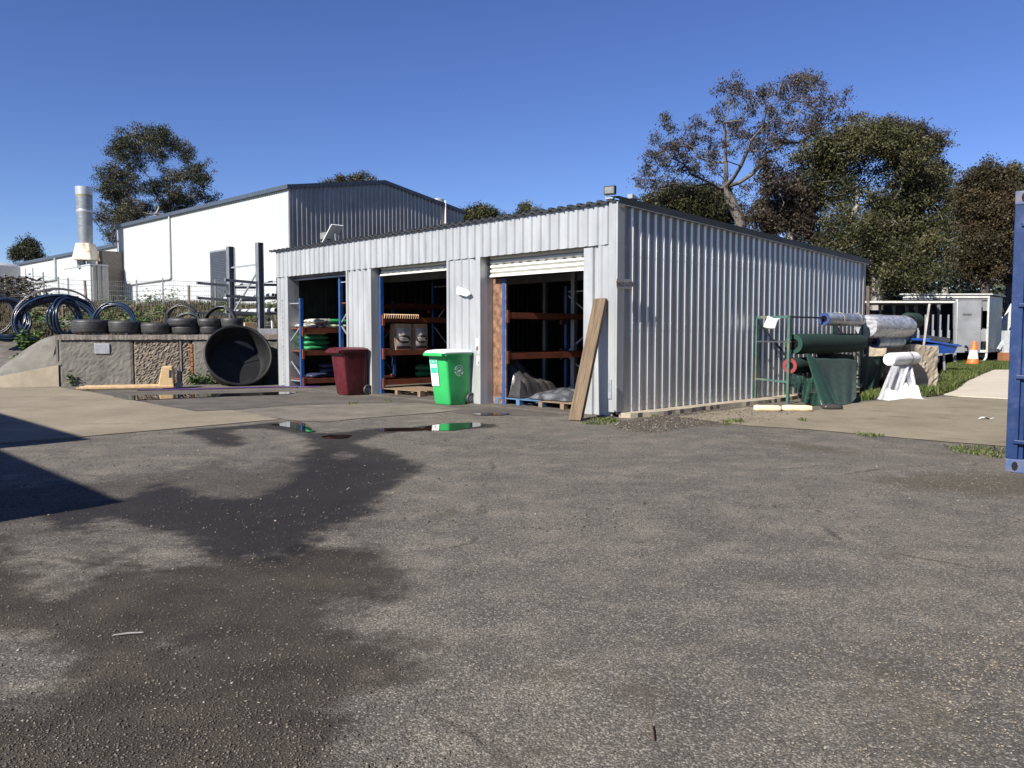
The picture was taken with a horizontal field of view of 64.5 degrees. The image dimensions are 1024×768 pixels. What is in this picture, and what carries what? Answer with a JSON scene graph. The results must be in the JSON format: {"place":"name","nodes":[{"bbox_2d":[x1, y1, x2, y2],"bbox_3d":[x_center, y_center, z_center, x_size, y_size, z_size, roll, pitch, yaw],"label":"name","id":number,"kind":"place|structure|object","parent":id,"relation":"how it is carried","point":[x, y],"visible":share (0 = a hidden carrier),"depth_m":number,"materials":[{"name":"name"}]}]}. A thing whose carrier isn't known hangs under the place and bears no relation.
{"place":"outdoors","nodes":[
{"label":"outdoors","id":0,"kind":"place"},
{"bbox_2d":[0,306,157,366],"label":"bank","id":1,"kind":"structure","parent":0,"point":[8,349],"depth_m":24.27,"materials":[{"name":"plant"}]},
{"bbox_2d":[0,262,20,297],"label":"storage tank","id":2,"kind":"object","parent":1,"relation":"on","point":[9,269],"visible":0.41,"depth_m":59.19,"materials":[{"name":"plastic"}]},
{"bbox_2d":[0,297,31,341],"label":"pipe coil","id":3,"kind":"object","parent":1,"relation":"on","point":[27,321],"visible":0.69,"depth_m":24.09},
{"bbox_2d":[0,273,52,306],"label":"brown scrub","id":4,"kind":"object","parent":1,"relation":"on","point":[9,285],"visible":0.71,"depth_m":36.77,"materials":[{"name":"red plant"}]},
{"bbox_2d":[11,325,47,350],"bbox_3d":[-13.019,-1.163,21.884,0.780,0.836,0.836,-4,5,-45],"label":"weed","id":5,"kind":"object","parent":1,"relation":"on","point":[27,341],"visible":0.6,"depth_m":21.77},
{"bbox_2d":[11,288,95,340],"bbox_3d":[-13.319,-1.900,23.611,2.331,1.830,0.568,-1,4,-10],"label":"pipe coil","id":6,"kind":"object","parent":1,"relation":"on","point":[34,293],"visible":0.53,"depth_m":23.71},
{"bbox_2d":[13,294,100,339],"bbox_3d":[-13.418,-1.831,23.940,2.281,1.664,0.748,-1,4,-23],"label":"pipe coil","id":7,"kind":"object","parent":1,"relation":"on","point":[36,301],"visible":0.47,"depth_m":23.77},
{"bbox_2d":[46,296,82,334],"bbox_3d":[-12.561,-1.867,22.825,0.362,1.208,1.132,1,4,17],"label":"pipe coil","id":8,"kind":"object","parent":1,"relation":"on","point":[55,305],"visible":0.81,"depth_m":22.49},
{"bbox_2d":[16,243,116,296],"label":"factory building","id":9,"kind":"structure","parent":1,"relation":"on","point":[53,266],"depth_m":74.40,"materials":[{"name":"metal"}]},
{"bbox_2d":[63,264,108,301],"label":"boiler house","id":10,"kind":"structure","parent":1,"relation":"on","point":[75,275],"depth_m":58.29,"materials":[{"name":"metal"}]},
{"bbox_2d":[72,186,118,267],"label":"chimney","id":11,"kind":"object","parent":10,"relation":"on","point":[85,249],"visible":0.97,"depth_m":58.46,"materials":[{"name":"metal"}]},
{"bbox_2d":[96,251,123,301],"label":"brick pier","id":12,"kind":"structure","parent":1,"relation":"on","point":[113,260],"depth_m":60.36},
{"bbox_2d":[90,120,222,243],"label":"eucalyptus tree","id":13,"kind":"object","parent":1,"relation":"on","point":[124,211],"visible":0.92,"depth_m":89.88,"materials":[{"name":"green plant"}]},
{"bbox_2d":[0,352,1023,767],"bbox_3d":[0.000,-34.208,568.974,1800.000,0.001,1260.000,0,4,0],"label":"asphalt yard","id":14,"kind":"structure","parent":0,"point":[632,576],"depth_m":4.21,"materials":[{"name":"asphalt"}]},
{"bbox_2d":[5,232,45,264],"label":"eucalyptus tree","id":15,"kind":"object","parent":14,"relation":"on","point":[27,249],"visible":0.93,"depth_m":108.74,"materials":[{"name":"green plant"}]},
{"bbox_2d":[0,335,60,386],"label":"ramp wing","id":16,"kind":"structure","parent":14,"relation":"on","point":[35,365],"depth_m":20.54,"materials":[{"name":"concrete"}]},
{"bbox_2d":[76,366,182,390],"bbox_3d":[-9.219,-0.149,19.618,2.322,0.550,0.540,-1,4,-18],"label":"pallet jack","id":17,"kind":"object","parent":14,"relation":"on","point":[167,377],"visible":1,"depth_m":19.60,"materials":[{"name":"yellow paint"}]},
{"bbox_2d":[0,387,279,443],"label":"concrete slab","id":18,"kind":"structure","parent":14,"relation":"on","point":[28,414],"depth_m":13.07,"materials":[{"name":"concrete"}]},
{"bbox_2d":[55,334,277,385],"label":"retaining wall","id":19,"kind":"structure","parent":14,"relation":"on","point":[106,359],"depth_m":21.05,"materials":[{"name":"concrete"}]},
{"bbox_2d":[71,319,108,333],"bbox_3d":[-10.979,-1.497,21.144,0.928,0.360,0.928,0,4,0],"label":"tyre","id":20,"kind":"object","parent":19,"relation":"on","point":[86,326],"visible":0.89,"depth_m":20.76,"materials":[{"name":"rubber"}]},
{"bbox_2d":[107,321,140,333],"bbox_3d":[-10.198,-1.497,21.346,0.828,0.336,0.828,0,4,0],"label":"tyre","id":21,"kind":"object","parent":19,"relation":"on","point":[123,327],"visible":0.93,"depth_m":21.01,"materials":[{"name":"rubber"}]},
{"bbox_2d":[140,323,170,333],"bbox_3d":[-9.453,-1.475,21.539,0.788,0.288,0.788,0,4,0],"label":"tyre","id":22,"kind":"object","parent":19,"relation":"on","point":[155,328],"visible":0.96,"depth_m":21.21,"materials":[{"name":"rubber"}]},
{"bbox_2d":[171,326,198,333],"bbox_3d":[-8.747,-1.458,21.723,0.728,0.240,0.728,0,4,0],"label":"tyre","id":23,"kind":"object","parent":19,"relation":"on","point":[185,330],"visible":0.85,"depth_m":21.42,"materials":[{"name":"rubber"}]},
{"bbox_2d":[167,318,197,326],"bbox_3d":[-8.786,-1.651,21.701,0.808,0.228,0.808,0,4,0],"label":"tyre","id":24,"kind":"object","parent":23,"relation":"on","point":[172,322],"visible":0.87,"depth_m":21.36,"materials":[{"name":"rubber"}]},
{"bbox_2d":[199,326,220,333],"bbox_3d":[-8.147,-1.468,21.877,0.608,0.240,0.608,0,4,0],"label":"tyre","id":25,"kind":"object","parent":19,"relation":"on","point":[208,330],"visible":0.67,"depth_m":21.61,"materials":[{"name":"rubber"}]},
{"bbox_2d":[197,318,220,326],"bbox_3d":[-8.173,-1.655,21.858,0.668,0.216,0.668,0,4,0],"label":"tyre","id":26,"kind":"object","parent":25,"relation":"on","point":[204,322],"visible":0.94,"depth_m":21.58,"materials":[{"name":"rubber"}]},
{"bbox_2d":[137,386,319,390],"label":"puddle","id":27,"kind":"object","parent":14,"relation":"on","point":[227,388],"visible":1,"depth_m":19.58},
{"bbox_2d":[203,325,271,385],"bbox_3d":[-7.173,-0.705,21.147,1.700,1.667,1.229,-2,4,-28],"label":"stock trough","id":28,"kind":"object","parent":14,"relation":"on","point":[228,360],"visible":0.98,"depth_m":21.38,"materials":[{"name":"plastic"}]},
{"bbox_2d":[270,422,314,431],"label":"puddle","id":29,"kind":"object","parent":14,"relation":"on","point":[298,426],"visible":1,"depth_m":11.84,"materials":[{"name":"clear liquid"}]},
{"bbox_2d":[93,390,568,415],"bbox_3d":[-4.573,0.345,16.052,12.031,0.001,4.176,3,5,40],"label":"apron strip","id":30,"kind":"object","parent":14,"relation":"on","point":[228,402],"visible":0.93,"depth_m":16.04,"materials":[{"name":"concrete"}]},
{"bbox_2d":[113,392,294,399],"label":"puddle","id":31,"kind":"object","parent":30,"relation":"on","point":[138,397],"visible":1,"depth_m":17.43,"materials":[{"name":"clear liquid"}]},
{"bbox_2d":[235,403,459,421],"bbox_3d":[-2.806,0.453,14.273,3.352,0.001,2.808,-3,5,-43],"label":"gravel strip","id":32,"kind":"object","parent":14,"relation":"on","point":[327,413],"visible":1,"depth_m":13.95,"materials":[{"name":"gravel"}]},
{"bbox_2d":[275,373,618,417],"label":"shed floor","id":33,"kind":"structure","parent":14,"relation":"on","point":[557,380],"depth_m":17.43,"materials":[{"name":"concrete"}]},
{"bbox_2d":[282,298,395,385],"bbox_3d":[-4.514,-1.101,21.372,2.910,2.200,1.006,-3,5,-44],"label":"pallet rack","id":34,"kind":"object","parent":33,"relation":"on","point":[302,330],"visible":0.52,"depth_m":20.30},
{"bbox_2d":[326,347,371,394],"bbox_3d":[-3.574,-0.285,17.794,0.852,1.050,0.592,-3,5,-42],"label":"wheelie bin","id":35,"kind":"object","parent":33,"relation":"on","point":[350,368],"visible":1,"depth_m":17.61,"materials":[{"name":"plastic"}]},
{"bbox_2d":[338,277,446,384],"bbox_3d":[-2.788,-1.231,19.844,2.910,2.650,0.856,-3,5,-44],"label":"pallet rack","id":36,"kind":"object","parent":33,"relation":"on","point":[433,306],"visible":0.27,"depth_m":19.61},
{"bbox_2d":[384,385,433,396],"bbox_3d":[-2.167,0.150,18.019,1.000,0.120,1.700,-3,5,-44],"label":"pallet","id":37,"kind":"object","parent":33,"relation":"on","point":[421,391],"visible":0.64,"depth_m":17.88,"materials":[{"name":"brown wood"}]},
{"bbox_2d":[379,269,446,393],"bbox_3d":[-2.130,-1.239,19.166,2.910,2.750,0.836,-3,5,-44],"label":"pallet rack","id":38,"kind":"object","parent":33,"relation":"on","point":[384,382],"visible":0.26,"depth_m":18.18,"materials":[{"name":"metal"}]},
{"bbox_2d":[390,323,411,349],"bbox_3d":[-2.523,-1.073,18.422,0.472,0.612,0.283,-3,5,-44],"label":"kraft sack","id":39,"kind":"object","parent":38,"relation":"on","point":[400,336],"visible":1,"depth_m":18.31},
{"bbox_2d":[411,323,427,349],"bbox_3d":[-2.164,-1.095,18.770,0.396,0.612,0.283,-3,5,-44],"label":"kraft sack","id":40,"kind":"object","parent":38,"relation":"on","point":[419,336],"visible":0.99,"depth_m":18.66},
{"bbox_2d":[423,349,473,404],"bbox_3d":[-1.189,-0.137,15.414,0.592,1.050,0.852,4,5,45],"label":"wheelie bin","id":41,"kind":"object","parent":33,"relation":"on","point":[449,368],"visible":1,"depth_m":15.22,"materials":[{"name":"plastic"}]},
{"bbox_2d":[493,278,506,403],"bbox_3d":[-0.228,-0.805,15.344,0.020,2.360,0.352,-3,5,-44],"label":"plywood strip","id":42,"kind":"object","parent":33,"relation":"on","point":[497,337],"visible":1,"depth_m":15.36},
{"bbox_2d":[495,397,571,407],"bbox_3d":[0.500,0.312,15.424,1.100,0.120,1.250,-3,5,-44],"label":"pallet","id":43,"kind":"object","parent":33,"relation":"on","point":[519,401],"visible":0.4,"depth_m":15.06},
{"bbox_2d":[507,347,556,397],"bbox_3d":[0.193,-0.272,15.849,1.200,0.985,1.100,-3,5,-44],"label":"tarpaulin","id":44,"kind":"object","parent":43,"relation":"on","point":[523,382],"visible":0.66,"depth_m":15.45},
{"bbox_2d":[501,278,583,403],"bbox_3d":[0.532,-0.879,16.532,2.830,2.360,1.036,-3,5,-44],"label":"pallet rack","id":45,"kind":"object","parent":33,"relation":"on","point":[566,353],"visible":0.46,"depth_m":16.01,"materials":[{"name":"metal"}]},
{"bbox_2d":[538,400,571,408],"bbox_3d":[1.236,0.364,14.598,1.000,0.120,1.150,-3,5,-44],"label":"pallet","id":46,"kind":"object","parent":33,"relation":"on","point":[563,404],"visible":0.29,"depth_m":14.45,"materials":[{"name":"brown wood"}]},
{"bbox_2d":[529,388,574,400],"bbox_3d":[0.957,0.170,15.017,1.000,0.207,1.000,-3,5,-44],"label":"plastic film","id":47,"kind":"object","parent":46,"relation":"on","point":[562,394],"visible":0.77,"depth_m":14.74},
{"bbox_2d":[269,196,868,415],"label":"storage shed","id":48,"kind":"structure","parent":33,"relation":"on","point":[678,327],"depth_m":15.46,"materials":[{"name":"metal"}]},
{"bbox_2d":[294,270,349,280],"bbox_3d":[-4.542,-2.602,19.482,0.070,0.136,2.600,-3,5,-44],"label":"roller door","id":49,"kind":"structure","parent":48,"relation":"in","point":[336,274],"depth_m":19.51,"materials":[{"name":"metal"}]},
{"bbox_2d":[322,224,342,241],"bbox_3d":[-4.209,-3.525,19.031,0.320,0.390,0.430,-3,5,-44],"label":"solar panel","id":50,"kind":"object","parent":48,"relation":"on","point":[333,232],"visible":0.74,"depth_m":18.98,"materials":[{"name":"white paint"}]},
{"bbox_2d":[380,260,451,274],"bbox_3d":[-1.998,-2.412,16.872,0.070,0.190,2.460,-3,5,-44],"label":"roller door","id":51,"kind":"structure","parent":48,"relation":"in","point":[442,264],"depth_m":16.88,"materials":[{"name":"beige metal"}]},
{"bbox_2d":[490,246,591,276],"bbox_3d":[0.474,-2.149,14.342,0.070,0.400,2.490,-3,5,-44],"label":"roller door","id":52,"kind":"structure","parent":48,"relation":"in","point":[570,260],"depth_m":14.32,"materials":[{"name":"beige metal"}]},
{"bbox_2d":[615,279,633,288],"bbox_3d":[1.790,-1.589,12.870,0.481,0.156,0.032,-3,5,-44],"label":"arrow sign","id":53,"kind":"object","parent":48,"relation":"attached to","point":[624,283],"visible":1,"depth_m":12.84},
{"bbox_2d":[423,422,482,430],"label":"puddle","id":54,"kind":"object","parent":14,"relation":"on","point":[450,427],"visible":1,"depth_m":11.72,"materials":[{"name":"clear liquid"}]},
{"bbox_2d":[0,415,1023,532],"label":"scattered grit","id":55,"kind":"object","parent":14,"relation":"on","point":[505,496],"visible":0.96,"depth_m":6.66,"materials":[{"name":"gravel"}]},
{"bbox_2d":[47,435,1023,767],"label":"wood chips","id":56,"kind":"object","parent":14,"relation":"on","point":[887,659],"visible":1,"depth_m":3.20,"materials":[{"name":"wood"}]},
{"bbox_2d":[568,298,607,420],"bbox_3d":[1.204,-0.398,12.786,0.234,1.927,0.837,3,4,36],"label":"timber plank","id":57,"kind":"object","parent":14,"relation":"on","point":[586,368],"visible":0.88,"depth_m":12.74,"materials":[{"name":"wood"}]},
{"bbox_2d":[348,399,1005,457],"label":"short grass","id":58,"kind":"structure","parent":14,"relation":"on","point":[973,450],"depth_m":10.55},
{"bbox_2d":[639,177,751,228],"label":"eucalyptus tree","id":59,"kind":"object","parent":14,"relation":"on","point":[707,201],"visible":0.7,"depth_m":45.65,"materials":[{"name":"green plant"}]},
{"bbox_2d":[619,387,859,417],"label":"wall kerb","id":60,"kind":"structure","parent":14,"relation":"on","point":[702,407],"depth_m":14.35,"materials":[{"name":"concrete"}]},
{"bbox_2d":[626,68,876,227],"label":"eucalyptus tree","id":61,"kind":"object","parent":14,"relation":"on","point":[726,190],"visible":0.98,"depth_m":44.40,"materials":[{"name":"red plant"}]},
{"bbox_2d":[730,153,838,243],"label":"eucalyptus tree","id":62,"kind":"object","parent":14,"relation":"on","point":[789,210],"visible":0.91,"depth_m":40.96,"materials":[{"name":"plant"}]},
{"bbox_2d":[753,315,864,403],"bbox_3d":[6.251,-0.547,16.860,3.420,1.688,0.755,-3,5,-44],"label":"roll rack","id":63,"kind":"object","parent":14,"relation":"on","point":[787,356],"visible":0.53,"depth_m":15.87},
{"bbox_2d":[792,373,819,404],"bbox_3d":[5.663,0.080,15.448,0.558,0.589,2.425,3,5,41],"label":"shade cloth","id":64,"kind":"object","parent":63,"relation":"hanging from","point":[802,384],"visible":0.67,"depth_m":15.31,"materials":[{"name":"teal"}]},
{"bbox_2d":[783,356,834,373],"bbox_3d":[5.964,-0.386,16.133,1.833,0.310,0.310,-3,5,-44],"label":"shade cloth roll","id":65,"kind":"object","parent":63,"relation":"on","point":[799,364],"visible":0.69,"depth_m":15.56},
{"bbox_2d":[805,353,856,404],"bbox_3d":[6.472,-0.136,15.915,3.119,0.962,0.742,-3,5,-44],"label":"shade cloth","id":66,"kind":"object","parent":65,"relation":"hanging from","point":[840,375],"visible":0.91,"depth_m":16.01,"materials":[{"name":"fabric"}]},
{"bbox_2d":[807,354,836,403],"bbox_3d":[5.817,-0.088,15.210,0.478,0.953,1.412,0,4,0],"label":"shade cloth","id":67,"kind":"object","parent":66,"relation":"hanging from","point":[825,393],"visible":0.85,"depth_m":15.22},
{"bbox_2d":[784,334,867,353],"bbox_3d":[6.493,-0.834,16.620,3.045,0.400,0.400,-3,5,-44],"label":"shade cloth roll","id":68,"kind":"object","parent":63,"relation":"on","point":[819,343],"visible":0.91,"depth_m":16.20,"materials":[{"name":"fabric"}]},
{"bbox_2d":[818,312,865,326],"bbox_3d":[6.948,-1.356,17.031,1.762,0.300,0.300,-3,5,-44],"label":"film roll","id":69,"kind":"object","parent":63,"relation":"on","point":[842,319],"visible":0.99,"depth_m":16.76,"materials":[{"name":"plastic"}]},
{"bbox_2d":[860,356,885,394],"bbox_3d":[8.130,-0.210,18.153,1.791,0.843,0.124,-3,5,-44],"label":"shade cloth","id":70,"kind":"object","parent":63,"relation":"hanging from","point":[872,368],"visible":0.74,"depth_m":18.04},
{"bbox_2d":[677,397,1007,445],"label":"concrete slab","id":71,"kind":"structure","parent":14,"relation":"on","point":[951,419],"depth_m":12.80,"materials":[{"name":"concrete"}]},
{"bbox_2d":[614,408,795,432],"bbox_3d":[3.068,0.545,12.798,4.428,0.043,1.697,-3,5,-44],"label":"pebble patch","id":72,"kind":"object","parent":71,"relation":"on","point":[677,423],"visible":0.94,"depth_m":12.36,"materials":[{"name":"gravel"}]},
{"bbox_2d":[781,405,811,410],"bbox_3d":[4.927,0.421,14.031,0.497,0.118,0.118,1,4,11],"label":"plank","id":73,"kind":"object","parent":71,"relation":"on","point":[796,408],"visible":0.99,"depth_m":13.99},
{"bbox_2d":[876,383,927,400],"bbox_3d":[7.909,0.143,16.686,0.968,0.314,0.867,-1,4,-10],"label":"white netting","id":74,"kind":"object","parent":71,"relation":"on","point":[907,391],"visible":0.96,"depth_m":16.79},
{"bbox_2d":[776,111,967,309],"bbox_3d":[17.069,-6.888,37.700,8.304,11.769,5.512,-1,4,-19],"label":"eucalyptus tree","id":75,"kind":"object","parent":14,"relation":"on","point":[896,241],"visible":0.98,"depth_m":36.78,"materials":[{"name":"green plant"}]},
{"bbox_2d":[836,318,911,376],"bbox_3d":[8.445,-0.680,18.990,2.783,1.688,0.755,-3,5,-44],"label":"roll rack","id":76,"kind":"object","parent":14,"relation":"on","point":[909,340],"visible":0.16,"depth_m":18.57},
{"bbox_2d":[855,314,916,338],"bbox_3d":[8.792,-1.343,18.856,2.782,0.591,0.600,-3,5,-44],"label":"film roll","id":77,"kind":"object","parent":76,"relation":"on","point":[887,326],"visible":0.96,"depth_m":18.22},
{"bbox_2d":[868,337,905,347],"bbox_3d":[8.698,-0.979,18.759,1.565,0.306,0.304,-3,5,-44],"label":"film roll","id":78,"kind":"object","parent":76,"relation":"on","point":[893,342],"visible":0.81,"depth_m":18.43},
{"bbox_2d":[883,351,920,365],"bbox_3d":[8.980,-0.582,18.640,1.576,0.372,0.368,-3,5,-44],"label":"netting roll","id":79,"kind":"object","parent":76,"relation":"on","point":[901,358],"visible":0.96,"depth_m":18.31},
{"bbox_2d":[866,345,902,377],"bbox_3d":[9.107,-0.418,19.874,0.781,1.054,0.519,1,4,15],"label":"concrete block","id":80,"kind":"object","parent":14,"relation":"on","point":[870,351],"depth_m":19.64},
{"bbox_2d":[879,365,909,398],"bbox_3d":[8.288,-0.076,17.528,0.315,0.642,2.971,2,4,32],"label":"white netting","id":81,"kind":"object","parent":14,"relation":"on","point":[895,382],"visible":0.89,"depth_m":17.62,"materials":[{"name":"white"}]},
{"bbox_2d":[799,225,1005,318],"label":"scrub","id":82,"kind":"object","parent":14,"relation":"on","point":[1000,289],"visible":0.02,"depth_m":61.45,"materials":[{"name":"green plant"}]},
{"bbox_2d":[864,301,966,361],"bbox_3d":[16.055,-2.098,33.878,6.162,2.661,2.575,0,4,0],"label":"open shelter","id":83,"kind":"object","parent":14,"relation":"on","point":[921,329],"visible":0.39,"depth_m":34.44,"materials":[{"name":"white metal"}]},
{"bbox_2d":[879,111,960,292],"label":"eucalyptus tree","id":84,"kind":"object","parent":14,"relation":"on","point":[939,137],"visible":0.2,"depth_m":50.21,"materials":[{"name":"green plant"}]},
{"bbox_2d":[902,344,938,386],"bbox_3d":[9.846,-0.429,19.768,0.971,1.090,0.520,-2,4,-24],"label":"concrete block","id":85,"kind":"object","parent":14,"relation":"on","point":[925,371],"depth_m":19.55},
{"bbox_2d":[907,338,961,369],"bbox_3d":[13.636,-0.883,26.196,1.360,1.198,0.940,0,4,0],"label":"blue tray","id":86,"kind":"object","parent":14,"relation":"on","point":[944,348],"visible":0.63,"depth_m":25.82,"materials":[{"name":"plastic"}]},
{"bbox_2d":[926,186,979,354],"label":"eucalyptus tree","id":87,"kind":"object","parent":14,"relation":"on","point":[944,285],"visible":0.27,"depth_m":49.18,"materials":[{"name":"green plant"}]},
{"bbox_2d":[941,151,1023,357],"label":"eucalyptus tree","id":88,"kind":"object","parent":14,"relation":"on","point":[985,200],"visible":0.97,"depth_m":43.70,"materials":[{"name":"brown plant"}]},
{"bbox_2d":[997,304,1010,361],"bbox_3d":[23.715,-2.498,39.026,1.204,2.813,3.121,2,4,34],"label":"grain auger","id":89,"kind":"object","parent":14,"relation":"on","point":[1003,347],"visible":0.64,"depth_m":37.96,"materials":[{"name":"white metal"}]},
{"bbox_2d":[997,159,1023,351],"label":"eucalyptus tree","id":90,"kind":"object","parent":14,"relation":"on","point":[1008,297],"visible":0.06,"depth_m":49.47,"materials":[{"name":"green plant"}]},
{"bbox_2d":[1005,191,1023,473],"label":"shipping container","id":91,"kind":"object","parent":14,"relation":"on","point":[1014,461],"visible":1,"depth_m":7.82,"materials":[{"name":"metal"}]},
{"bbox_2d":[0,0,1023,292],"label":"sky","id":92,"kind":"structure","parent":0,"point":[551,103],"materials":[{"name":"blue"}]},
{"bbox_2d":[157,307,997,372],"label":"earth bank","id":93,"kind":"structure","parent":0,"point":[961,355],"depth_m":45.38,"materials":[{"name":"plant"}]},
{"bbox_2d":[91,301,135,320],"bbox_3d":[-10.978,-1.676,22.339,1.208,1.195,0.308,0,4,-5],"label":"pipe coil","id":94,"kind":"object","parent":93,"relation":"on","point":[127,309],"visible":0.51,"depth_m":22.30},
{"bbox_2d":[0,272,268,308],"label":"wire fence","id":95,"kind":"object","parent":93,"relation":"on","point":[125,286],"visible":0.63,"depth_m":37.80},
{"bbox_2d":[0,298,276,339],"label":"dry grass","id":96,"kind":"structure","parent":93,"relation":"on","point":[5,314],"depth_m":33.99,"materials":[{"name":"plant"}]},
{"bbox_2d":[25,282,276,329],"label":"bank weeds","id":97,"kind":"object","parent":93,"relation":"on","point":[86,316],"visible":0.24,"depth_m":32.14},
{"bbox_2d":[164,303,199,333],"bbox_3d":[-9.162,-1.741,22.549,0.986,1.028,0.328,0,4,0],"label":"pipe coil","id":98,"kind":"object","parent":93,"relation":"on","point":[169,312],"visible":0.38,"depth_m":22.53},
{"bbox_2d":[196,242,276,333],"bbox_3d":[-7.693,-2.830,24.103,2.071,2.722,3.316,-3,5,-44],"label":"cantilever rack","id":99,"kind":"object","parent":93,"relation":"on","point":[260,298],"visible":0.73,"depth_m":23.95,"materials":[{"name":"metal"}]},
{"bbox_2d":[114,180,464,303],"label":"warehouse","id":100,"kind":"structure","parent":93,"relation":"on","point":[181,246],"depth_m":49.60,"materials":[{"name":"metal"}]},
{"bbox_2d":[210,250,226,301],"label":"roller door","id":101,"kind":"structure","parent":100,"relation":"in","point":[217,260],"depth_m":50.23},
{"bbox_2d":[318,169,378,182],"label":"eucalyptus tree","id":102,"kind":"object","parent":93,"relation":"on","point":[340,177],"visible":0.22,"depth_m":92.81,"materials":[{"name":"green plant"}]},
{"bbox_2d":[459,200,503,221],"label":"eucalyptus tree","id":103,"kind":"object","parent":93,"relation":"on","point":[480,211],"visible":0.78,"depth_m":83.10,"materials":[{"name":"green plant"}]},
{"bbox_2d":[497,198,541,215],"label":"eucalyptus tree","id":104,"kind":"object","parent":93,"relation":"on","point":[525,207],"visible":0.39,"depth_m":84.31,"materials":[{"name":"green plant"}]},
{"bbox_2d":[884,293,1005,362],"bbox_3d":[20.662,-2.591,37.987,6.202,3.168,2.350,0,4,0],"label":"stock crate","id":105,"kind":"object","parent":93,"relation":"on","point":[978,320],"visible":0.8,"depth_m":36.91,"materials":[{"name":"metal"}]},
{"bbox_2d":[957,300,981,352],"bbox_3d":[20.803,-2.618,36.874,1.022,2.374,0.030,0,4,0],"label":"door panel","id":106,"kind":"structure","parent":105,"relation":"in","point":[969,326],"depth_m":36.85,"materials":[{"name":"metal"}]},
{"bbox_2d":[858,388,882,399],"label":"grass","id":107,"kind":"structure","parent":0,"point":[871,393],"depth_m":16.52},
{"bbox_2d":[941,370,1008,398],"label":"footpath","id":108,"kind":"structure","parent":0,"point":[992,384],"depth_m":19.97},
{"label":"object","id":109,"kind":"structure","parent":0,"visible":0},
{"bbox_2d":[916,359,1008,395],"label":"grass","id":110,"kind":"structure","parent":109,"relation":"on","point":[955,375],"depth_m":24.32,"materials":[{"name":"plant"}]},
{"bbox_2d":[966,341,978,364],"bbox_3d":[18.125,-1.162,31.843,0.520,1.048,0.520,3,4,0],"label":"traffic cone","id":111,"kind":"object","parent":109,"relation":"on","point":[973,356],"visible":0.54,"depth_m":31.72,"materials":[{"name":"orange plastic"}]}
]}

